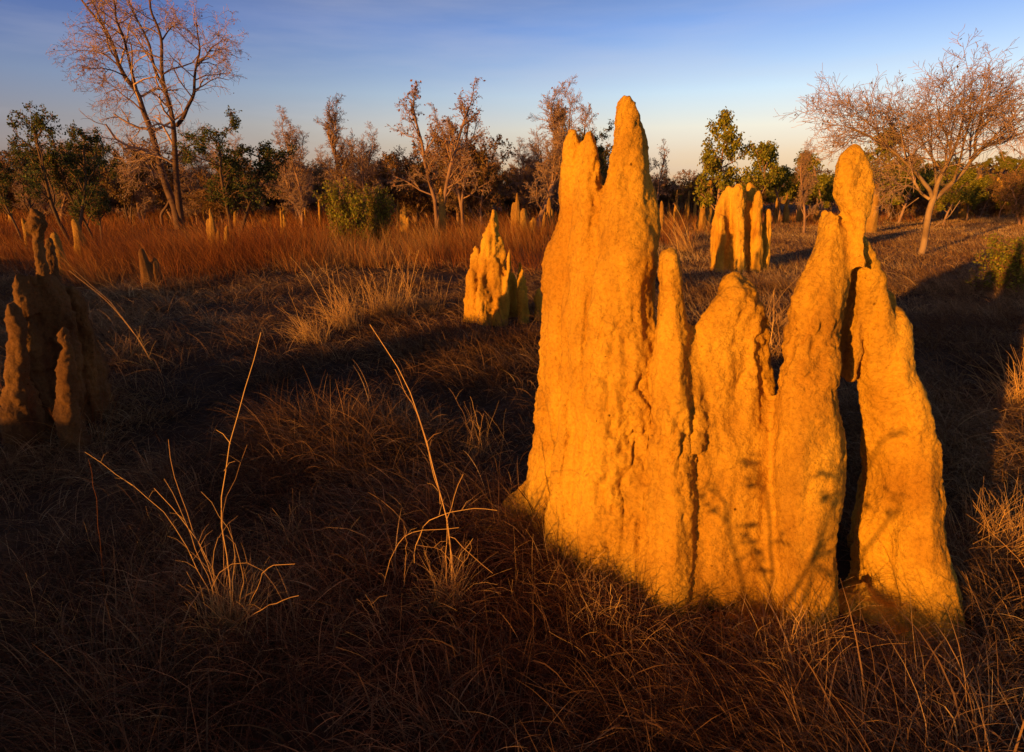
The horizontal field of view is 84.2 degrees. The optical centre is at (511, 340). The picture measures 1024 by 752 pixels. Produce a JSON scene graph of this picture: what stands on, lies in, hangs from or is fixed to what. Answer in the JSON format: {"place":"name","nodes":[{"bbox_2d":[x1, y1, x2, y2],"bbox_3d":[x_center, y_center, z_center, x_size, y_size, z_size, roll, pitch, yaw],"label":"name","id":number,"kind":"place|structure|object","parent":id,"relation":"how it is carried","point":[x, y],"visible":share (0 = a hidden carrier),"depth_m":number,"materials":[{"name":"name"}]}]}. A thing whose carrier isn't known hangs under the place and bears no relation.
{"place":"outdoors","nodes":[
{"label":"outdoors","id":0,"kind":"place"},
{"bbox_2d":[0,197,990,291],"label":"tall red grass","id":1,"kind":"structure","parent":0,"point":[267,249],"depth_m":14.86,"materials":[{"name":"plant"}]},
{"bbox_2d":[0,167,1023,751],"bbox_3d":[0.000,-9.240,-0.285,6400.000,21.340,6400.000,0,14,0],"label":"ground","id":2,"kind":"structure","parent":0,"point":[502,407],"depth_m":2.87,"materials":[{"name":"soil"}]},
{"bbox_2d":[0,146,21,194],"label":"scrub tree","id":3,"kind":"object","parent":2,"relation":"on","point":[7,162],"visible":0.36,"depth_m":33.43,"materials":[{"name":"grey plant"}]},
{"bbox_2d":[0,134,43,239],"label":"leafy tree","id":4,"kind":"object","parent":2,"relation":"on","point":[6,179],"visible":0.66,"depth_m":17.91,"materials":[{"name":"green plant"}]},
{"bbox_2d":[0,141,74,213],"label":"scrub tree","id":5,"kind":"object","parent":2,"relation":"on","point":[24,208],"visible":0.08,"depth_m":36.53,"materials":[{"name":"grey plant"}]},
{"bbox_2d":[11,161,68,217],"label":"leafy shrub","id":6,"kind":"object","parent":2,"relation":"on","point":[41,205],"visible":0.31,"depth_m":31.26,"materials":[{"name":"brown plant"}]},
{"bbox_2d":[0,574,83,676],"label":"grass tussock","id":7,"kind":"object","parent":2,"relation":"on","point":[36,616],"depth_m":2.13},
{"bbox_2d":[15,138,79,223],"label":"bare tree","id":8,"kind":"object","parent":2,"relation":"on","point":[65,205],"visible":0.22,"depth_m":33.49,"materials":[{"name":"brown plant"}]},
{"bbox_2d":[6,100,106,247],"bbox_3d":[-12.533,-4.486,15.954,1.959,4.238,2.208,8,16,28],"label":"leafy tree","id":9,"kind":"object","parent":2,"relation":"on","point":[39,162],"visible":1,"depth_m":15.68,"materials":[{"name":"green plant"}]},
{"bbox_2d":[0,208,115,454],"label":"termite mound","id":10,"kind":"object","parent":2,"relation":"on","point":[52,338],"visible":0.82,"depth_m":3.69,"materials":[{"name":"soil"}]},
{"bbox_2d":[50,232,72,275],"bbox_3d":[-9.337,-1.732,11.716,0.294,0.989,0.502,-6,16,-24],"label":"termite mound","id":11,"kind":"object","parent":2,"relation":"on","point":[54,236],"visible":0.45,"depth_m":11.55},
{"bbox_2d":[4,382,137,451],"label":"grass tussock","id":12,"kind":"object","parent":2,"relation":"on","point":[81,418],"depth_m":3.81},
{"bbox_2d":[26,119,117,248],"bbox_3d":[-12.863,-4.597,16.990,1.578,3.876,2.338,5,15,20],"label":"leafy tree","id":13,"kind":"object","parent":2,"relation":"on","point":[75,210],"visible":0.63,"depth_m":16.85,"materials":[{"name":"green plant"}]},
{"bbox_2d":[71,218,87,258],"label":"termite mound","id":14,"kind":"object","parent":2,"relation":"on","point":[76,225],"visible":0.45,"depth_m":14.36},
{"bbox_2d":[55,162,115,216],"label":"scrub tree","id":15,"kind":"object","parent":2,"relation":"on","point":[95,174],"visible":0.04,"depth_m":35.34,"materials":[{"name":"green plant"}]},
{"bbox_2d":[48,126,123,220],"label":"bare tree","id":16,"kind":"object","parent":2,"relation":"on","point":[111,199],"visible":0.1,"depth_m":35.86,"materials":[{"name":"brown plant"}]},
{"bbox_2d":[70,270,180,369],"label":"grass tussock","id":17,"kind":"object","parent":2,"relation":"on","point":[148,356],"depth_m":5.39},
{"bbox_2d":[101,333,154,359],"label":"grass tussock","id":18,"kind":"object","parent":2,"relation":"on","point":[131,351],"depth_m":5.77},
{"bbox_2d":[93,147,164,222],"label":"leafy tree","id":19,"kind":"object","parent":2,"relation":"on","point":[119,190],"visible":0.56,"depth_m":30.61,"materials":[{"name":"green plant"}]},
{"bbox_2d":[116,165,159,225],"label":"bare tree","id":20,"kind":"object","parent":2,"relation":"on","point":[145,191],"visible":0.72,"depth_m":31.46,"materials":[{"name":"brown plant"}]},
{"bbox_2d":[47,0,251,229],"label":"bare tree","id":21,"kind":"object","parent":2,"relation":"on","point":[175,203],"visible":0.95,"depth_m":26.10,"materials":[{"name":"brown plant"}]},
{"bbox_2d":[138,248,163,288],"bbox_3d":[-6.513,-1.253,10.223,0.377,0.811,0.221,-8,16,-28],"label":"termite mound","id":22,"kind":"object","parent":2,"relation":"on","point":[146,265],"visible":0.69,"depth_m":10.16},
{"bbox_2d":[116,137,207,220],"bbox_3d":[-20.576,-9.387,33.438,5.018,5.242,5.600,7,16,27],"label":"scrub tree","id":23,"kind":"object","parent":2,"relation":"on","point":[159,190],"visible":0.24,"depth_m":32.88,"materials":[{"name":"brown plant"}]},
{"bbox_2d":[85,500,241,582],"bbox_3d":[-1.618,0.879,2.621,0.475,0.207,0.592,6,16,24],"label":"grass tussock","id":24,"kind":"object","parent":2,"relation":"on","point":[163,537],"depth_m":2.62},
{"bbox_2d":[171,155,209,224],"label":"bare tree","id":25,"kind":"object","parent":2,"relation":"on","point":[189,174],"visible":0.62,"depth_m":32.29,"materials":[{"name":"brown plant"}]},
{"bbox_2d":[177,137,213,218],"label":"bare tree","id":26,"kind":"object","parent":2,"relation":"on","point":[198,166],"visible":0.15,"depth_m":40.52,"materials":[{"name":"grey plant"}]},
{"bbox_2d":[85,333,308,678],"bbox_3d":[-1.133,0.538,2.115,1.031,1.158,0.533,13,19,41],"label":"grass tussock","id":27,"kind":"object","parent":2,"relation":"on","point":[218,611],"depth_m":2.12,"materials":[{"name":"plant"}]},
{"bbox_2d":[206,209,221,252],"bbox_3d":[-8.459,-3.009,16.071,0.460,1.408,0.223,3,15,13],"label":"termite mound","id":28,"kind":"object","parent":2,"relation":"on","point":[210,224],"visible":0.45,"depth_m":15.99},
{"bbox_2d":[183,165,255,224],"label":"scrub tree","id":29,"kind":"object","parent":2,"relation":"on","point":[216,208],"visible":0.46,"depth_m":30.72,"materials":[{"name":"grey plant"}]},
{"bbox_2d":[206,130,267,216],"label":"bare tree","id":30,"kind":"object","parent":2,"relation":"on","point":[214,155],"visible":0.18,"depth_m":38.96,"materials":[{"name":"grey plant"}]},
{"bbox_2d":[176,105,298,237],"bbox_3d":[-10.415,-6.271,21.648,3.061,4.901,4.534,8,16,28],"label":"leafy tree","id":31,"kind":"object","parent":2,"relation":"on","point":[234,166],"visible":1,"depth_m":21.43,"materials":[{"name":"green plant"}]},
{"bbox_2d":[208,148,285,216],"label":"scrub tree","id":32,"kind":"object","parent":2,"relation":"on","point":[248,166],"visible":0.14,"depth_m":41.56,"materials":[{"name":"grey plant"}]},
{"bbox_2d":[209,488,359,570],"bbox_3d":[-1.038,0.877,2.675,0.610,0.237,0.515,0,14,0],"label":"grass tussock","id":33,"kind":"object","parent":2,"relation":"on","point":[285,532],"depth_m":2.68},
{"bbox_2d":[259,105,321,226],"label":"bare tree","id":34,"kind":"object","parent":2,"relation":"on","point":[289,136],"visible":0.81,"depth_m":26.94,"materials":[{"name":"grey plant"}]},
{"bbox_2d":[276,157,316,216],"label":"bare tree","id":35,"kind":"object","parent":2,"relation":"on","point":[286,200],"visible":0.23,"depth_m":34.68,"materials":[{"name":"brown plant"}]},
{"bbox_2d":[272,163,326,215],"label":"scrub tree","id":36,"kind":"object","parent":2,"relation":"on","point":[317,186],"visible":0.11,"depth_m":44.37,"materials":[{"name":"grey plant"}]},
{"bbox_2d":[273,294,348,344],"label":"grass tussock","id":37,"kind":"object","parent":2,"relation":"on","point":[312,335],"depth_m":6.45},
{"bbox_2d":[290,155,337,213],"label":"scrub tree","id":38,"kind":"object","parent":2,"relation":"on","point":[321,185],"visible":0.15,"depth_m":47.51,"materials":[{"name":"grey plant"}]},
{"bbox_2d":[313,145,347,199],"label":"bare tree","id":39,"kind":"object","parent":2,"relation":"on","point":[321,157],"visible":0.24,"depth_m":51.35,"materials":[{"name":"brown plant"}]},
{"bbox_2d":[294,259,369,330],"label":"grass tussock","id":40,"kind":"object","parent":2,"relation":"on","point":[346,314],"depth_m":7.08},
{"bbox_2d":[313,93,366,202],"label":"bare tree","id":41,"kind":"object","parent":2,"relation":"on","point":[332,120],"visible":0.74,"depth_m":32.58,"materials":[{"name":"brown plant"}]},
{"bbox_2d":[313,177,371,248],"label":"leafy bush","id":42,"kind":"object","parent":2,"relation":"on","point":[347,211],"visible":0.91,"depth_m":16.84,"materials":[{"name":"green plant"}]},
{"bbox_2d":[326,120,395,216],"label":"bare tree","id":43,"kind":"object","parent":2,"relation":"on","point":[361,173],"visible":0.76,"depth_m":30.06,"materials":[{"name":"brown plant"}]},
{"bbox_2d":[290,587,432,669],"bbox_3d":[-0.541,1.039,2.096,0.528,0.196,0.372,-4,15,-17],"label":"grass tussock","id":44,"kind":"object","parent":2,"relation":"on","point":[362,616],"depth_m":2.14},
{"bbox_2d":[330,151,416,220],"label":"scrub tree","id":45,"kind":"object","parent":2,"relation":"on","point":[397,170],"visible":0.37,"depth_m":32.08,"materials":[{"name":"brown plant"}]},
{"bbox_2d":[362,183,397,245],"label":"leafy bush","id":46,"kind":"object","parent":2,"relation":"on","point":[378,206],"visible":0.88,"depth_m":18.09,"materials":[{"name":"green plant"}]},
{"bbox_2d":[341,249,427,318],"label":"grass tussock","id":47,"kind":"object","parent":2,"relation":"on","point":[394,306],"depth_m":7.69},
{"bbox_2d":[399,202,409,231],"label":"termite mound","id":48,"kind":"object","parent":2,"relation":"on","point":[402,216],"visible":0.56,"depth_m":25.66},
{"bbox_2d":[380,156,443,221],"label":"scrub tree","id":49,"kind":"object","parent":2,"relation":"on","point":[423,199],"visible":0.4,"depth_m":35.91,"materials":[{"name":"brown plant"}]},
{"bbox_2d":[389,140,446,216],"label":"scrub tree","id":50,"kind":"object","parent":2,"relation":"on","point":[398,153],"visible":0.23,"depth_m":36.49,"materials":[{"name":"brown plant"}]},
{"bbox_2d":[410,274,450,314],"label":"grass tussock","id":51,"kind":"object","parent":2,"relation":"on","point":[427,305],"depth_m":8.05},
{"bbox_2d":[385,76,489,234],"bbox_3d":[-3.033,-7.114,22.358,4.655,6.224,2.159,4,15,15],"label":"bare tree","id":52,"kind":"object","parent":2,"relation":"on","point":[431,156],"visible":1,"depth_m":22.28,"materials":[{"name":"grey plant"}]},
{"bbox_2d":[370,325,512,635],"bbox_3d":[-0.289,0.548,2.184,0.596,1.113,0.605,0,14,0],"label":"grass tussock","id":53,"kind":"object","parent":2,"relation":"on","point":[452,577],"depth_m":2.29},
{"bbox_2d":[438,187,445,243],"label":"termite mound","id":54,"kind":"object","parent":2,"relation":"on","point":[442,211],"visible":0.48,"depth_m":19.53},
{"bbox_2d":[421,120,470,223],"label":"bare tree","id":55,"kind":"object","parent":2,"relation":"on","point":[455,207],"visible":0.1,"depth_m":32.44,"materials":[{"name":"brown plant"}]},
{"bbox_2d":[424,97,493,232],"bbox_3d":[-2.197,-7.491,24.912,1.776,5.691,3.831,-13,19,-42],"label":"bare tree","id":56,"kind":"object","parent":2,"relation":"on","point":[461,197],"visible":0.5,"depth_m":24.80,"materials":[{"name":"brown plant"}]},
{"bbox_2d":[435,149,500,224],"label":"scrub tree","id":57,"kind":"object","parent":2,"relation":"on","point":[457,202],"visible":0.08,"depth_m":31.28,"materials":[{"name":"brown plant"}]},
{"bbox_2d":[425,124,518,229],"bbox_3d":[-2.128,-7.718,27.235,4.319,5.034,4.616,-5,15,-18],"label":"scrub tree","id":58,"kind":"object","parent":2,"relation":"on","point":[474,197],"visible":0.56,"depth_m":26.81,"materials":[{"name":"brown plant"}]},
{"bbox_2d":[432,391,528,463],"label":"grass tussock","id":59,"kind":"object","parent":2,"relation":"on","point":[477,450],"depth_m":3.58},
{"bbox_2d":[471,129,506,214],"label":"bare tree","id":60,"kind":"object","parent":2,"relation":"on","point":[480,146],"visible":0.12,"depth_m":32.45,"materials":[{"name":"brown plant"}]},
{"bbox_2d":[463,209,542,326],"bbox_3d":[-0.095,-0.877,7.410,0.978,1.627,0.694,-12,18,-39],"label":"termite mound","id":61,"kind":"object","parent":2,"relation":"on","point":[487,274],"visible":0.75,"depth_m":7.28,"materials":[{"name":"soil"}]},
{"bbox_2d":[499,174,522,217],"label":"leafy tree","id":62,"kind":"object","parent":2,"relation":"on","point":[507,202],"visible":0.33,"depth_m":42.30,"materials":[{"name":"green plant"}]},
{"bbox_2d":[0,212,1023,751],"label":"matted straw","id":63,"kind":"object","parent":2,"relation":"on","point":[364,430],"visible":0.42,"depth_m":2.45,"materials":[{"name":"plant"}]},
{"bbox_2d":[510,193,519,232],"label":"termite mound","id":64,"kind":"object","parent":2,"relation":"on","point":[516,205],"visible":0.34,"depth_m":23.63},
{"bbox_2d":[500,136,544,218],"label":"bare tree","id":65,"kind":"object","parent":2,"relation":"on","point":[523,171],"visible":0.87,"depth_m":36.77,"materials":[{"name":"brown plant"}]},
{"bbox_2d":[520,208,537,243],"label":"termite mound","id":66,"kind":"object","parent":2,"relation":"on","point":[523,212],"visible":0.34,"depth_m":19.62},
{"bbox_2d":[508,122,560,210],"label":"bare tree","id":67,"kind":"object","parent":2,"relation":"on","point":[535,148],"visible":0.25,"depth_m":36.99,"materials":[{"name":"brown plant"}]},
{"bbox_2d":[541,197,554,237],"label":"termite mound","id":68,"kind":"object","parent":2,"relation":"on","point":[550,211],"visible":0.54,"depth_m":21.98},
{"bbox_2d":[524,80,573,228],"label":"bare tree","id":69,"kind":"object","parent":2,"relation":"on","point":[558,133],"visible":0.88,"depth_m":23.81,"materials":[{"name":"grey plant"}]},
{"bbox_2d":[539,74,603,208],"bbox_3d":[3.357,-9.512,28.872,3.170,7.650,4.469,-3,15,-13],"label":"bare tree","id":70,"kind":"object","parent":2,"relation":"on","point":[582,110],"visible":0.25,"depth_m":28.36,"materials":[{"name":"brown plant"}]},
{"bbox_2d":[508,522,668,634],"bbox_3d":[0.318,0.941,2.328,0.670,0.276,0.659,0,14,0],"label":"grass tussock","id":71,"kind":"object","parent":2,"relation":"on","point":[592,586],"depth_m":2.36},
{"bbox_2d":[577,119,614,184],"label":"leafy tree","id":72,"kind":"object","parent":2,"relation":"on","point":[601,152],"visible":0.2,"depth_m":27.02,"materials":[{"name":"green plant"}]},
{"bbox_2d":[188,155,1023,204],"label":"woodland","id":73,"kind":"object","parent":2,"relation":"on","point":[986,168],"depth_m":223.69,"materials":[{"name":"green plant"}]},
{"bbox_2d":[527,562,685,676],"bbox_3d":[0.346,1.002,2.106,0.568,0.231,0.506,0,14,0],"label":"grass tussock","id":74,"kind":"object","parent":2,"relation":"on","point":[605,622],"depth_m":2.13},
{"bbox_2d":[649,139,676,200],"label":"bare tree","id":75,"kind":"object","parent":2,"relation":"on","point":[661,171],"visible":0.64,"depth_m":33.98,"materials":[{"name":"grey plant"}]},
{"bbox_2d":[651,171,695,212],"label":"scrub tree","id":76,"kind":"object","parent":2,"relation":"on","point":[672,194],"visible":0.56,"depth_m":49.50,"materials":[{"name":"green plant"}]},
{"bbox_2d":[673,189,679,223],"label":"termite mound","id":77,"kind":"object","parent":2,"relation":"on","point":[676,213],"visible":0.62,"depth_m":32.51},
{"bbox_2d":[660,208,699,251],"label":"grass tussock","id":78,"kind":"object","parent":2,"relation":"on","point":[684,244],"depth_m":16.64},
{"bbox_2d":[684,175,722,208],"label":"scrub tree","id":79,"kind":"object","parent":2,"relation":"on","point":[692,182],"visible":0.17,"depth_m":41.84,"materials":[{"name":"green plant"}]},
{"bbox_2d":[696,180,714,230],"bbox_3d":[9.280,-6.304,27.079,0.766,2.678,1.745,11,18,37],"label":"termite mound","id":80,"kind":"object","parent":2,"relation":"on","point":[706,213],"visible":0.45,"depth_m":26.65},
{"bbox_2d":[673,164,738,215],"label":"scrub tree","id":81,"kind":"object","parent":2,"relation":"on","point":[688,189],"visible":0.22,"depth_m":43.75,"materials":[{"name":"green plant"}]},
{"bbox_2d":[690,106,755,209],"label":"leafy tree","id":82,"kind":"object","parent":2,"relation":"on","point":[712,163],"visible":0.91,"depth_m":24.31,"materials":[{"name":"green plant"}]},
{"bbox_2d":[497,95,966,660],"bbox_3d":[0.864,0.157,2.388,2.054,2.246,0.968,4,15,17],"label":"termite mound","id":83,"kind":"object","parent":2,"relation":"on","point":[677,453],"visible":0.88,"depth_m":2.20,"materials":[{"name":"soil"}]},
{"bbox_2d":[710,182,771,272],"bbox_3d":[5.099,-2.397,12.451,1.530,2.095,0.919,-9,17,-32],"label":"termite mound","id":84,"kind":"object","parent":2,"relation":"on","point":[741,235],"visible":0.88,"depth_m":12.29,"materials":[{"name":"soil"}]},
{"bbox_2d":[739,140,782,193],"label":"leafy tree","id":85,"kind":"object","parent":2,"relation":"on","point":[761,152],"visible":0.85,"depth_m":35.89,"materials":[{"name":"green plant"}]},
{"bbox_2d":[750,139,799,218],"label":"leafy tree","id":86,"kind":"object","parent":2,"relation":"on","point":[781,183],"visible":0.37,"depth_m":37.66,"materials":[{"name":"green plant"}]},
{"bbox_2d":[769,314,783,362],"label":"grass tussock","id":87,"kind":"object","parent":2,"relation":"on","point":[777,348],"depth_m":5.73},
{"bbox_2d":[763,275,799,331],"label":"grass tussock","id":88,"kind":"object","parent":2,"relation":"on","point":[780,316],"depth_m":6.90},
{"bbox_2d":[782,193,789,222],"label":"termite mound","id":89,"kind":"object","parent":2,"relation":"on","point":[786,213],"visible":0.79,"depth_m":34.19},
{"bbox_2d":[771,164,816,215],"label":"leafy tree","id":90,"kind":"object","parent":2,"relation":"on","point":[780,194],"visible":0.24,"depth_m":40.70,"materials":[{"name":"green plant"}]},
{"bbox_2d":[795,138,822,232],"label":"bare tree","id":91,"kind":"object","parent":2,"relation":"on","point":[803,192],"visible":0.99,"depth_m":24.53,"materials":[{"name":"brown plant"}]},
{"bbox_2d":[791,167,834,207],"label":"leafy tree","id":92,"kind":"object","parent":2,"relation":"on","point":[818,171],"visible":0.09,"depth_m":58.92,"materials":[{"name":"green plant"}]},
{"bbox_2d":[793,148,834,215],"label":"leafy tree","id":93,"kind":"object","parent":2,"relation":"on","point":[828,188],"visible":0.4,"depth_m":38.05,"materials":[{"name":"green plant"}]},
{"bbox_2d":[812,172,833,211],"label":"leafy tree","id":94,"kind":"object","parent":2,"relation":"on","point":[821,178],"visible":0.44,"depth_m":50.33,"materials":[{"name":"green plant"}]},
{"bbox_2d":[732,569,964,747],"bbox_3d":[1.091,1.008,1.997,0.595,0.275,0.716,0,14,0],"label":"grass tussock","id":95,"kind":"object","parent":2,"relation":"on","point":[798,628],"depth_m":1.99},
{"bbox_2d":[865,181,879,232],"bbox_3d":[16.120,-5.823,25.275,0.512,2.450,0.599,3,15,12],"label":"termite mound","id":96,"kind":"object","parent":2,"relation":"on","point":[871,225],"visible":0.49,"depth_m":25.18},
{"bbox_2d":[864,126,914,203],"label":"leafy tree","id":97,"kind":"object","parent":2,"relation":"on","point":[876,151],"visible":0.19,"depth_m":26.26,"materials":[{"name":"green plant"}]},
{"bbox_2d":[774,26,1023,254],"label":"bare tree","id":98,"kind":"object","parent":2,"relation":"on","point":[1007,124],"visible":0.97,"depth_m":14.16,"materials":[{"name":"brown plant"}]},
{"bbox_2d":[879,159,942,220],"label":"scrub tree","id":99,"kind":"object","parent":2,"relation":"on","point":[898,210],"visible":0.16,"depth_m":36.39,"materials":[{"name":"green plant"}]},
{"bbox_2d":[889,155,933,222],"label":"leafy tree","id":100,"kind":"object","parent":2,"relation":"on","point":[926,177],"visible":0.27,"depth_m":34.09,"materials":[{"name":"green plant"}]},
{"bbox_2d":[905,186,955,222],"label":"scrub tree","id":101,"kind":"object","parent":2,"relation":"on","point":[924,204],"visible":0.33,"depth_m":34.94,"materials":[{"name":"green plant"}]},
{"bbox_2d":[932,167,977,217],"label":"leafy tree","id":102,"kind":"object","parent":2,"relation":"on","point":[971,172],"visible":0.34,"depth_m":41.17,"materials":[{"name":"green plant"}]},
{"bbox_2d":[933,173,977,224],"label":"leafy tree","id":103,"kind":"object","parent":2,"relation":"on","point":[960,195],"visible":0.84,"depth_m":31.78,"materials":[{"name":"green plant"}]},
{"bbox_2d":[955,178,990,220],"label":"leafy tree","id":104,"kind":"object","parent":2,"relation":"on","point":[974,200],"visible":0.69,"depth_m":36.81,"materials":[{"name":"green plant"}]},
{"bbox_2d":[945,469,1023,579],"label":"grass tussock","id":105,"kind":"object","parent":2,"relation":"on","point":[1008,527],"depth_m":2.65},
{"bbox_2d":[947,343,1023,414],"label":"grass tussock","id":106,"kind":"object","parent":2,"relation":"on","point":[1017,388],"depth_m":4.40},
{"bbox_2d":[964,180,1007,217],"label":"scrub tree","id":107,"kind":"object","parent":2,"relation":"on","point":[981,207],"visible":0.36,"depth_m":39.87,"materials":[{"name":"plant"}]},
{"bbox_2d":[961,231,1023,291],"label":"leafy bush","id":108,"kind":"object","parent":2,"relation":"on","point":[1008,270],"visible":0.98,"depth_m":9.40,"materials":[{"name":"green plant"}]},
{"bbox_2d":[989,167,1023,224],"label":"scrub tree","id":109,"kind":"object","parent":2,"relation":"on","point":[1012,195],"visible":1,"depth_m":31.73,"materials":[{"name":"brown plant"}]},
{"bbox_2d":[0,0,1023,185],"label":"sky","id":110,"kind":"structure","parent":0,"point":[681,62],"materials":[{"name":"blue"}]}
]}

